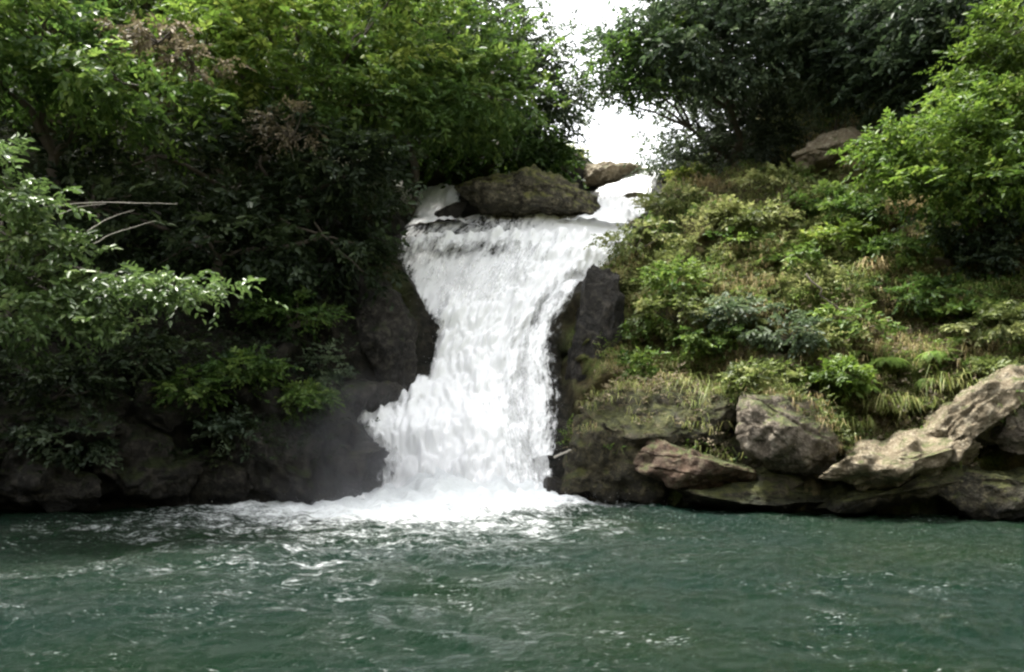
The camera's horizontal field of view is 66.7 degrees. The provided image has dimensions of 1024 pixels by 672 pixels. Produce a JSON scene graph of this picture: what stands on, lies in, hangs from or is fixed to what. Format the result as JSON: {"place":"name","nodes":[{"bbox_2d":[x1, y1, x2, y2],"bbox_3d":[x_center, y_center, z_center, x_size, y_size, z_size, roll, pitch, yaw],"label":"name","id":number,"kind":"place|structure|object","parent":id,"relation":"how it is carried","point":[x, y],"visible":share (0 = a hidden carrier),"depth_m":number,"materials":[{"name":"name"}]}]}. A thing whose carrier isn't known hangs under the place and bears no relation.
{"place":"outdoors","nodes":[
{"label":"outdoors","id":0,"kind":"place"},
{"bbox_2d":[0,466,1023,671],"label":"water","id":1,"kind":"structure","parent":0,"point":[389,580],"depth_m":7.96,"materials":[{"name":"liquid"}]},
{"bbox_2d":[0,444,101,512],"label":"boulder","id":2,"kind":"object","parent":1,"relation":"in","point":[59,488],"visible":0.69,"depth_m":13.83,"materials":[{"name":"stone"}]},
{"bbox_2d":[543,476,561,494],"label":"boulder","id":3,"kind":"object","parent":1,"relation":"in","point":[552,484],"visible":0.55,"depth_m":16.01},
{"bbox_2d":[817,461,980,513],"bbox_3d":[6.998,2.727,14.031,2.866,0.960,1.458,0,-6,0],"label":"flat rock","id":4,"kind":"object","parent":1,"relation":"on","point":[844,497],"visible":0.61,"depth_m":13.55,"materials":[{"name":"stone"}]},
{"bbox_2d":[0,0,1023,514],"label":"terrain","id":5,"kind":"structure","parent":0,"point":[566,400],"depth_m":17.34,"materials":[{"name":"soil"}]},
{"bbox_2d":[1,403,123,473],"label":"leafy bush","id":6,"kind":"object","parent":5,"relation":"on","point":[44,439],"visible":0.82,"depth_m":13.78,"materials":[{"name":"green plant"}]},
{"bbox_2d":[0,347,130,412],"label":"leafy bush","id":7,"kind":"object","parent":5,"relation":"on","point":[48,374],"visible":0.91,"depth_m":13.96,"materials":[{"name":"green plant"}]},
{"bbox_2d":[0,369,130,450],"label":"boulder","id":8,"kind":"object","parent":5,"relation":"on","point":[62,420],"visible":0.3,"depth_m":14.25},
{"bbox_2d":[0,132,167,291],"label":"overhanging tree","id":9,"kind":"object","parent":5,"relation":"on","point":[42,242],"visible":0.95,"depth_m":11.55,"materials":[{"name":"green plant"}]},
{"bbox_2d":[0,0,242,269],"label":"leafy tree","id":10,"kind":"object","parent":5,"relation":"on","point":[21,58],"visible":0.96,"depth_m":15.08,"materials":[{"name":"green plant"}]},
{"bbox_2d":[93,10,202,63],"bbox_3d":[-6.737,-5.711,14.838,2.198,1.024,1.714,0,-6,0],"label":"withered vine","id":11,"kind":"object","parent":10,"relation":"on","point":[150,39],"visible":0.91,"depth_m":14.59,"materials":[{"name":"brown plant"}]},
{"bbox_2d":[151,31,255,87],"bbox_3d":[-6.179,-5.316,15.386,1.738,0.902,1.835,5,-8,-41],"label":"withered vine","id":12,"kind":"object","parent":10,"relation":"attached to","point":[184,47],"visible":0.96,"depth_m":15.05,"materials":[{"name":"brown plant"}]},
{"bbox_2d":[75,416,205,506],"bbox_3d":[-7.427,2.545,15.259,2.828,2.224,2.046,0,-6,0],"label":"boulder","id":13,"kind":"object","parent":5,"relation":"on","point":[147,475],"visible":0.5,"depth_m":14.75,"materials":[{"name":"stone"}]},
{"bbox_2d":[0,255,287,372],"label":"overhanging tree","id":14,"kind":"object","parent":5,"relation":"on","point":[152,292],"visible":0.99,"depth_m":11.57,"materials":[{"name":"green plant"}]},
{"bbox_2d":[77,327,213,385],"bbox_3d":[-7.059,0.482,15.144,2.222,1.207,2.506,6,-9,-43],"label":"leafy bush","id":15,"kind":"object","parent":5,"relation":"on","point":[166,357],"visible":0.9,"depth_m":14.91,"materials":[{"name":"green plant"}]},
{"bbox_2d":[123,379,210,431],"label":"boulder","id":16,"kind":"object","parent":5,"relation":"on","point":[165,421],"visible":0.24,"depth_m":15.07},
{"bbox_2d":[0,120,409,323],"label":"leafy tree","id":17,"kind":"object","parent":5,"relation":"on","point":[205,249],"visible":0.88,"depth_m":16.38,"materials":[{"name":"green plant"}]},
{"bbox_2d":[141,360,268,419],"bbox_3d":[-6.022,1.067,15.557,2.255,1.228,2.468,0,-6,0],"label":"leafy bush","id":18,"kind":"object","parent":5,"relation":"on","point":[206,385],"visible":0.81,"depth_m":15.01,"materials":[{"name":"green plant"}]},
{"bbox_2d":[0,0,426,472],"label":"undergrowth leaves","id":19,"kind":"object","parent":5,"relation":"on","point":[53,409],"visible":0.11,"depth_m":16.34,"materials":[{"name":"green plant"}]},
{"bbox_2d":[193,446,252,504],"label":"boulder","id":20,"kind":"object","parent":5,"relation":"on","point":[231,480],"visible":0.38,"depth_m":15.38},
{"bbox_2d":[23,90,441,242],"bbox_3d":[-6.040,-3.520,17.475,8.666,3.705,4.913,1,-6,-12],"label":"leafy tree","id":21,"kind":"object","parent":5,"relation":"on","point":[330,180],"visible":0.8,"depth_m":17.29,"materials":[{"name":"green plant"}]},
{"bbox_2d":[237,94,328,155],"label":"withered vine","id":22,"kind":"object","parent":21,"relation":"attached to","point":[287,136],"visible":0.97,"depth_m":16.33,"materials":[{"name":"brown plant"}]},
{"bbox_2d":[186,400,292,462],"bbox_3d":[-5.411,1.953,15.598,2.092,1.313,2.040,4,-7,-29],"label":"leafy bush","id":23,"kind":"object","parent":5,"relation":"on","point":[218,425],"visible":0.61,"depth_m":15.27,"materials":[{"name":"green plant"}]},
{"bbox_2d":[194,344,303,401],"bbox_3d":[-5.282,0.729,15.614,2.065,1.192,2.036,0,-6,0],"label":"leafy bush","id":24,"kind":"object","parent":5,"relation":"on","point":[251,363],"visible":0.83,"depth_m":15.39,"materials":[{"name":"green plant"}]},
{"bbox_2d":[22,0,487,65],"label":"leafy tree","id":25,"kind":"object","parent":5,"relation":"on","point":[123,14],"visible":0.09,"depth_m":20.86,"materials":[{"name":"green plant"}]},
{"bbox_2d":[222,381,325,440],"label":"boulder","id":26,"kind":"object","parent":5,"relation":"on","point":[263,407],"visible":0.24,"depth_m":15.98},
{"bbox_2d":[226,420,323,504],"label":"boulder","id":27,"kind":"object","parent":5,"relation":"on","point":[288,480],"visible":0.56,"depth_m":15.53,"materials":[{"name":"stone"}]},
{"bbox_2d":[98,0,462,165],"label":"leafy tree","id":28,"kind":"object","parent":5,"relation":"on","point":[228,28],"visible":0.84,"depth_m":17.70,"materials":[{"name":"green plant"}]},
{"bbox_2d":[229,285,354,346],"bbox_3d":[-4.761,-0.408,17.063,2.652,1.374,2.327,0,-6,0],"label":"leafy bush","id":29,"kind":"object","parent":5,"relation":"on","point":[264,308],"visible":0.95,"depth_m":16.82,"materials":[{"name":"green plant"}]},
{"bbox_2d":[268,377,345,428],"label":"leafy bush","id":30,"kind":"object","parent":5,"relation":"on","point":[320,399],"visible":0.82,"depth_m":15.96,"materials":[{"name":"green plant"}]},
{"bbox_2d":[283,333,359,390],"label":"leafy bush","id":31,"kind":"object","parent":5,"relation":"on","point":[326,374],"visible":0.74,"depth_m":16.76,"materials":[{"name":"green plant"}]},
{"bbox_2d":[313,354,377,424],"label":"boulder","id":32,"kind":"object","parent":5,"relation":"on","point":[363,392],"visible":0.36,"depth_m":16.87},
{"bbox_2d":[320,441,389,488],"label":"boulder","id":33,"kind":"object","parent":5,"relation":"on","point":[352,470],"visible":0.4,"depth_m":16.17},
{"bbox_2d":[322,230,408,300],"bbox_3d":[-3.544,-1.593,18.630,2.022,1.910,2.181,2,-6,-14],"label":"leafy bush","id":34,"kind":"object","parent":5,"relation":"on","point":[369,270],"visible":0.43,"depth_m":18.27,"materials":[{"name":"green plant"}]},
{"bbox_2d":[327,174,415,220],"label":"leafy bush","id":35,"kind":"object","parent":5,"relation":"on","point":[392,211],"visible":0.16,"depth_m":20.21,"materials":[{"name":"green plant"}]},
{"bbox_2d":[358,378,402,412],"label":"cliff rock","id":36,"kind":"object","parent":5,"relation":"on","point":[386,392],"visible":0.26,"depth_m":17.42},
{"bbox_2d":[351,267,417,391],"bbox_3d":[-3.102,0.135,18.503,1.820,3.578,1.858,0,-6,0],"label":"cliff rock","id":37,"kind":"object","parent":5,"relation":"on","point":[386,337],"visible":0.61,"depth_m":17.83,"materials":[{"name":"stone"}]},
{"bbox_2d":[238,0,571,216],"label":"leafy tree","id":38,"kind":"object","parent":5,"relation":"on","point":[428,109],"visible":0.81,"depth_m":19.24,"materials":[{"name":"green plant"}]},
{"bbox_2d":[405,183,483,226],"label":"cascade","id":39,"kind":"object","parent":5,"relation":"on","point":[435,199],"visible":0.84,"depth_m":22.67,"materials":[{"name":"white liquid"}]},
{"bbox_2d":[434,202,466,224],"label":"boulder","id":40,"kind":"object","parent":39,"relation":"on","point":[455,210],"visible":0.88,"depth_m":21.27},
{"bbox_2d":[250,209,667,513],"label":"waterfall","id":41,"kind":"structure","parent":5,"relation":"on","point":[470,400],"depth_m":18.34,"materials":[{"name":"white liquid"}]},
{"bbox_2d":[364,71,590,192],"bbox_3d":[-1.051,-7.306,24.072,7.498,6.143,5.359,5,-8,-38],"label":"leafy tree","id":42,"kind":"object","parent":5,"relation":"on","point":[542,159],"visible":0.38,"depth_m":23.44,"materials":[{"name":"green plant"}]},
{"bbox_2d":[393,0,618,163],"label":"leafy tree","id":43,"kind":"object","parent":5,"relation":"on","point":[546,64],"visible":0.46,"depth_m":23.27,"materials":[{"name":"green leaf"},{"name":"bark"}]},
{"bbox_2d":[454,164,600,229],"bbox_3d":[0.443,-3.744,21.853,4.117,1.754,2.814,0,-6,0],"label":"boulder","id":44,"kind":"object","parent":5,"relation":"on","point":[533,189],"visible":0.75,"depth_m":20.84,"materials":[{"name":"stone"}]},
{"bbox_2d":[564,264,626,381],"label":"cliff rock","id":45,"kind":"object","parent":5,"relation":"on","point":[601,307],"visible":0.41,"depth_m":18.22,"materials":[{"name":"stone"}]},
{"bbox_2d":[557,166,660,223],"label":"cascade","id":46,"kind":"object","parent":5,"relation":"on","point":[615,204],"visible":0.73,"depth_m":23.25,"materials":[{"name":"white liquid"}]},
{"bbox_2d":[559,411,669,504],"bbox_3d":[2.227,2.570,16.151,2.481,2.105,1.886,-1,-6,12],"label":"boulder","id":47,"kind":"object","parent":5,"relation":"on","point":[595,468],"visible":0.62,"depth_m":15.43,"materials":[{"name":"stone"}]},
{"bbox_2d":[583,161,650,187],"bbox_3d":[3.657,-5.337,27.336,3.305,1.307,2.952,0,-6,0],"label":"rock ledge","id":48,"kind":"object","parent":5,"relation":"on","point":[601,174],"visible":0.3,"depth_m":26.14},
{"bbox_2d":[583,215,684,261],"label":"slope shrub","id":49,"kind":"object","parent":5,"relation":"on","point":[632,248],"visible":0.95,"depth_m":19.50,"materials":[{"name":"green plant"}]},
{"bbox_2d":[614,293,678,347],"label":"slope shrub","id":50,"kind":"object","parent":5,"relation":"on","point":[650,326],"visible":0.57,"depth_m":17.87,"materials":[{"name":"green leaf"},{"name":"bark"}]},
{"bbox_2d":[565,6,735,161],"bbox_3d":[5.209,-7.071,23.124,8.082,3.840,3.670,3,-7,-27],"label":"leafy tree","id":51,"kind":"object","parent":5,"relation":"on","point":[630,101],"visible":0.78,"depth_m":22.14,"materials":[{"name":"green plant"}]},
{"bbox_2d":[611,345,695,386],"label":"slope shrub","id":52,"kind":"object","parent":5,"relation":"on","point":[634,357],"visible":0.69,"depth_m":16.94,"materials":[{"name":"green plant"}]},
{"bbox_2d":[580,377,737,446],"bbox_3d":[3.072,1.615,15.974,3.337,1.617,2.001,0,-6,0],"label":"boulder","id":53,"kind":"object","parent":5,"relation":"on","point":[720,411],"visible":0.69,"depth_m":15.36,"materials":[{"name":"stone"}]},
{"bbox_2d":[629,182,707,221],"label":"slope shrub","id":54,"kind":"object","parent":5,"relation":"on","point":[659,200],"visible":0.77,"depth_m":20.78,"materials":[{"name":"green plant"}]},
{"bbox_2d":[630,254,712,308],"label":"slope shrub","id":55,"kind":"object","parent":5,"relation":"on","point":[661,276],"visible":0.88,"depth_m":17.75,"materials":[{"name":"green plant"}]},
{"bbox_2d":[627,290,720,339],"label":"slope shrub","id":56,"kind":"object","parent":5,"relation":"on","point":[657,304],"visible":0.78,"depth_m":17.43,"materials":[{"name":"green plant"}]},
{"bbox_2d":[660,160,703,184],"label":"slope shrub","id":57,"kind":"object","parent":5,"relation":"on","point":[668,172],"visible":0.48,"depth_m":24.31,"materials":[{"name":"green plant"}]},
{"bbox_2d":[633,438,756,489],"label":"boulder","id":58,"kind":"object","parent":5,"relation":"on","point":[672,466],"visible":0.91,"depth_m":14.48,"materials":[{"name":"stone"}]},
{"bbox_2d":[678,171,721,191],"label":"grass tuft","id":59,"kind":"object","parent":5,"relation":"on","point":[707,181],"visible":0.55,"depth_m":22.95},
{"bbox_2d":[660,318,746,363],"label":"slope shrub","id":60,"kind":"object","parent":5,"relation":"on","point":[704,343],"visible":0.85,"depth_m":16.85,"materials":[{"name":"green plant"}]},
{"bbox_2d":[677,380,769,409],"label":"grass tuft","id":61,"kind":"object","parent":5,"relation":"on","point":[708,388],"visible":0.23,"depth_m":15.53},
{"bbox_2d":[560,0,891,167],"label":"leafy tree","id":62,"kind":"object","parent":5,"relation":"on","point":[725,21],"visible":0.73,"depth_m":22.08,"materials":[{"name":"green plant"}]},
{"bbox_2d":[621,63,842,184],"bbox_3d":[6.754,-6.473,25.480,6.516,4.374,6.153,0,-6,0],"label":"leafy tree","id":63,"kind":"object","parent":5,"relation":"on","point":[718,135],"visible":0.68,"depth_m":24.44,"materials":[{"name":"dark green leaf"},{"name":"bark"}]},
{"bbox_2d":[701,435,764,468],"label":"boulder","id":64,"kind":"object","parent":5,"relation":"on","point":[736,447],"visible":0.18,"depth_m":15.09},
{"bbox_2d":[682,291,789,335],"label":"slope shrub","id":65,"kind":"object","parent":5,"relation":"on","point":[722,308],"visible":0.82,"depth_m":16.77,"materials":[{"name":"green plant"}]},
{"bbox_2d":[703,226,791,256],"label":"slope shrub","id":66,"kind":"object","parent":5,"relation":"on","point":[756,235],"visible":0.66,"depth_m":18.63,"materials":[{"name":"green plant"}]},
{"bbox_2d":[707,192,801,236],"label":"slope shrub","id":67,"kind":"object","parent":5,"relation":"on","point":[762,217],"visible":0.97,"depth_m":18.88,"materials":[{"name":"green plant"}]},
{"bbox_2d":[675,480,838,513],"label":"boulder","id":68,"kind":"object","parent":5,"relation":"on","point":[780,496],"visible":0.69,"depth_m":14.29,"materials":[{"name":"stone"}]},
{"bbox_2d":[714,356,806,400],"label":"slope shrub","id":69,"kind":"object","parent":5,"relation":"on","point":[744,373],"visible":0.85,"depth_m":15.08,"materials":[{"name":"green plant"}]},
{"bbox_2d":[726,157,820,197],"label":"slope shrub","id":70,"kind":"object","parent":5,"relation":"on","point":[766,177],"visible":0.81,"depth_m":20.23,"materials":[{"name":"green plant"}]},
{"bbox_2d":[754,467,804,489],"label":"boulder","id":71,"kind":"object","parent":5,"relation":"on","point":[791,480],"visible":0.56,"depth_m":14.44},
{"bbox_2d":[736,309,834,358],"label":"slope shrub","id":72,"kind":"object","parent":5,"relation":"on","point":[809,337],"visible":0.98,"depth_m":15.87,"materials":[{"name":"green plant"}]},
{"bbox_2d":[548,88,1023,468],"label":"ground cover leaves","id":73,"kind":"object","parent":5,"relation":"on","point":[837,271],"visible":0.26,"depth_m":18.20,"materials":[{"name":"green plant"}]},
{"bbox_2d":[735,392,842,475],"bbox_3d":[5.247,1.839,14.672,2.003,1.582,1.778,6,-9,-43],"label":"boulder","id":74,"kind":"object","parent":5,"relation":"on","point":[772,432],"visible":0.91,"depth_m":14.10,"materials":[{"name":"stone"}]},
{"bbox_2d":[559,88,1023,476],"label":"grass","id":75,"kind":"structure","parent":5,"relation":"on","point":[812,357],"depth_m":16.52,"materials":[{"name":"plant"}]},
{"bbox_2d":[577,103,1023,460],"bbox_3d":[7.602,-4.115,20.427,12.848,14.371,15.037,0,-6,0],"label":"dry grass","id":76,"kind":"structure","parent":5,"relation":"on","point":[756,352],"depth_m":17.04,"materials":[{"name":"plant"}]},
{"bbox_2d":[758,238,852,274],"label":"slope shrub","id":77,"kind":"object","parent":5,"relation":"on","point":[809,245],"visible":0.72,"depth_m":17.84,"materials":[{"name":"green plant"}]},
{"bbox_2d":[788,177,863,217],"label":"slope shrub","id":78,"kind":"object","parent":5,"relation":"on","point":[839,188],"visible":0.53,"depth_m":19.07,"materials":[{"name":"green plant"}]},
{"bbox_2d":[791,126,874,173],"bbox_3d":[8.866,-5.147,21.552,2.343,1.282,1.448,0,-6,0],"label":"rock ledge","id":79,"kind":"object","parent":5,"relation":"on","point":[813,152],"visible":0.7,"depth_m":21.22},
{"bbox_2d":[789,217,879,255],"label":"slope shrub","id":80,"kind":"object","parent":5,"relation":"on","point":[850,229],"visible":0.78,"depth_m":17.94,"materials":[{"name":"green plant"}]},
{"bbox_2d":[748,65,927,149],"bbox_3d":[10.010,-6.272,23.016,5.474,4.145,4.200,-3,-7,28],"label":"leafy tree","id":81,"kind":"object","parent":5,"relation":"on","point":[794,85],"visible":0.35,"depth_m":23.26,"materials":[{"name":"green plant"}]},
{"bbox_2d":[798,352,880,401],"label":"slope shrub","id":82,"kind":"object","parent":5,"relation":"on","point":[842,365],"visible":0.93,"depth_m":15.04,"materials":[{"name":"green plant"}]},
{"bbox_2d":[791,314,887,360],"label":"slope shrub","id":83,"kind":"object","parent":5,"relation":"on","point":[835,341],"visible":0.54,"depth_m":15.98,"materials":[{"name":"green plant"}]},
{"bbox_2d":[806,295,908,342],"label":"slope shrub","id":84,"kind":"object","parent":5,"relation":"on","point":[880,324],"visible":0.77,"depth_m":15.80,"materials":[{"name":"green plant"}]},
{"bbox_2d":[815,191,899,232],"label":"slope shrub","id":85,"kind":"object","parent":5,"relation":"on","point":[852,203],"visible":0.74,"depth_m":18.22,"materials":[{"name":"green plant"}]},
{"bbox_2d":[831,412,886,436],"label":"grass tuft","id":86,"kind":"object","parent":5,"relation":"on","point":[862,424],"visible":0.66,"depth_m":14.80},
{"bbox_2d":[729,0,1023,151],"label":"leafy tree","id":87,"kind":"object","parent":5,"relation":"on","point":[903,52],"visible":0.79,"depth_m":20.23,"materials":[{"name":"green plant"}]},
{"bbox_2d":[850,254,903,279],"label":"grass tuft","id":88,"kind":"object","parent":5,"relation":"on","point":[878,262],"visible":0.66,"depth_m":17.18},
{"bbox_2d":[868,357,915,370],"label":"fern","id":89,"kind":"object","parent":5,"relation":"on","point":[895,360],"visible":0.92,"depth_m":15.43,"materials":[{"name":"green plant"}]},
{"bbox_2d":[858,192,934,216],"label":"grass tuft","id":90,"kind":"object","parent":5,"relation":"on","point":[911,201],"visible":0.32,"depth_m":18.29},
{"bbox_2d":[817,428,980,490],"bbox_3d":[6.858,2.237,13.842,2.422,1.174,2.209,-5,-8,41],"label":"flat rock","id":91,"kind":"object","parent":5,"relation":"on","point":[899,458],"visible":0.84,"depth_m":13.48,"materials":[{"name":"stone"}]},
{"bbox_2d":[848,389,953,419],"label":"grass tuft","id":92,"kind":"object","parent":5,"relation":"on","point":[888,409],"visible":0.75,"depth_m":15.03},
{"bbox_2d":[856,229,954,273],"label":"slope shrub","id":93,"kind":"object","parent":5,"relation":"on","point":[887,242],"visible":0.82,"depth_m":17.11,"materials":[{"name":"green plant"}]},
{"bbox_2d":[825,70,1023,235],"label":"leafy bush","id":94,"kind":"object","parent":5,"relation":"on","point":[986,166],"visible":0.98,"depth_m":16.18,"materials":[{"name":"green plant"}]},
{"bbox_2d":[911,350,961,364],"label":"fern","id":95,"kind":"object","parent":5,"relation":"on","point":[928,354],"visible":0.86,"depth_m":15.14,"materials":[{"name":"green plant"}]},
{"bbox_2d":[885,271,992,321],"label":"slope shrub","id":96,"kind":"object","parent":5,"relation":"on","point":[920,278],"visible":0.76,"depth_m":16.21,"materials":[{"name":"green plant"}]},
{"bbox_2d":[931,255,952,268],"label":"boulder","id":97,"kind":"object","parent":5,"relation":"on","point":[947,261],"visible":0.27,"depth_m":17.45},
{"bbox_2d":[911,364,980,396],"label":"grass tuft","id":98,"kind":"object","parent":5,"relation":"on","point":[944,380],"visible":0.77,"depth_m":14.90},
{"bbox_2d":[891,189,1023,260],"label":"dark bush","id":99,"kind":"object","parent":5,"relation":"on","point":[1004,232],"visible":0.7,"depth_m":16.56,"materials":[{"name":"green plant"}]},
{"bbox_2d":[908,292,1013,335],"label":"slope shrub","id":100,"kind":"object","parent":5,"relation":"on","point":[952,307],"visible":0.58,"depth_m":15.78,"materials":[{"name":"green plant"}]},
{"bbox_2d":[912,0,1023,149],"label":"leafy bush","id":101,"kind":"object","parent":5,"relation":"on","point":[1012,47],"visible":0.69,"depth_m":16.83,"materials":[{"name":"green plant"}]},
{"bbox_2d":[920,364,1023,466],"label":"flat rock","id":102,"kind":"object","parent":5,"relation":"on","point":[966,417],"visible":0.66,"depth_m":13.50,"materials":[{"name":"stone"}]},
{"bbox_2d":[925,350,1023,396],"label":"slope shrub","id":103,"kind":"object","parent":5,"relation":"on","point":[993,364],"visible":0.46,"depth_m":14.56,"materials":[{"name":"green plant"}]},
{"bbox_2d":[936,466,1023,520],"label":"boulder","id":104,"kind":"object","parent":5,"relation":"on","point":[992,495],"visible":0.81,"depth_m":13.17,"materials":[{"name":"stone"}]},
{"bbox_2d":[936,240,1023,285],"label":"slope shrub","id":105,"kind":"object","parent":5,"relation":"on","point":[992,253],"visible":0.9,"depth_m":16.49,"materials":[{"name":"green plant"}]},
{"bbox_2d":[938,297,1023,349],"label":"slope shrub","id":106,"kind":"object","parent":5,"relation":"on","point":[1015,313],"visible":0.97,"depth_m":14.95,"materials":[{"name":"green plant"}]},
{"bbox_2d":[990,407,1023,454],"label":"boulder","id":107,"kind":"object","parent":5,"relation":"on","point":[1011,441],"visible":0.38,"depth_m":13.43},
{"bbox_2d":[467,0,763,167],"label":"sky","id":108,"kind":"structure","parent":0,"point":[613,142],"materials":[{"name":"white"}]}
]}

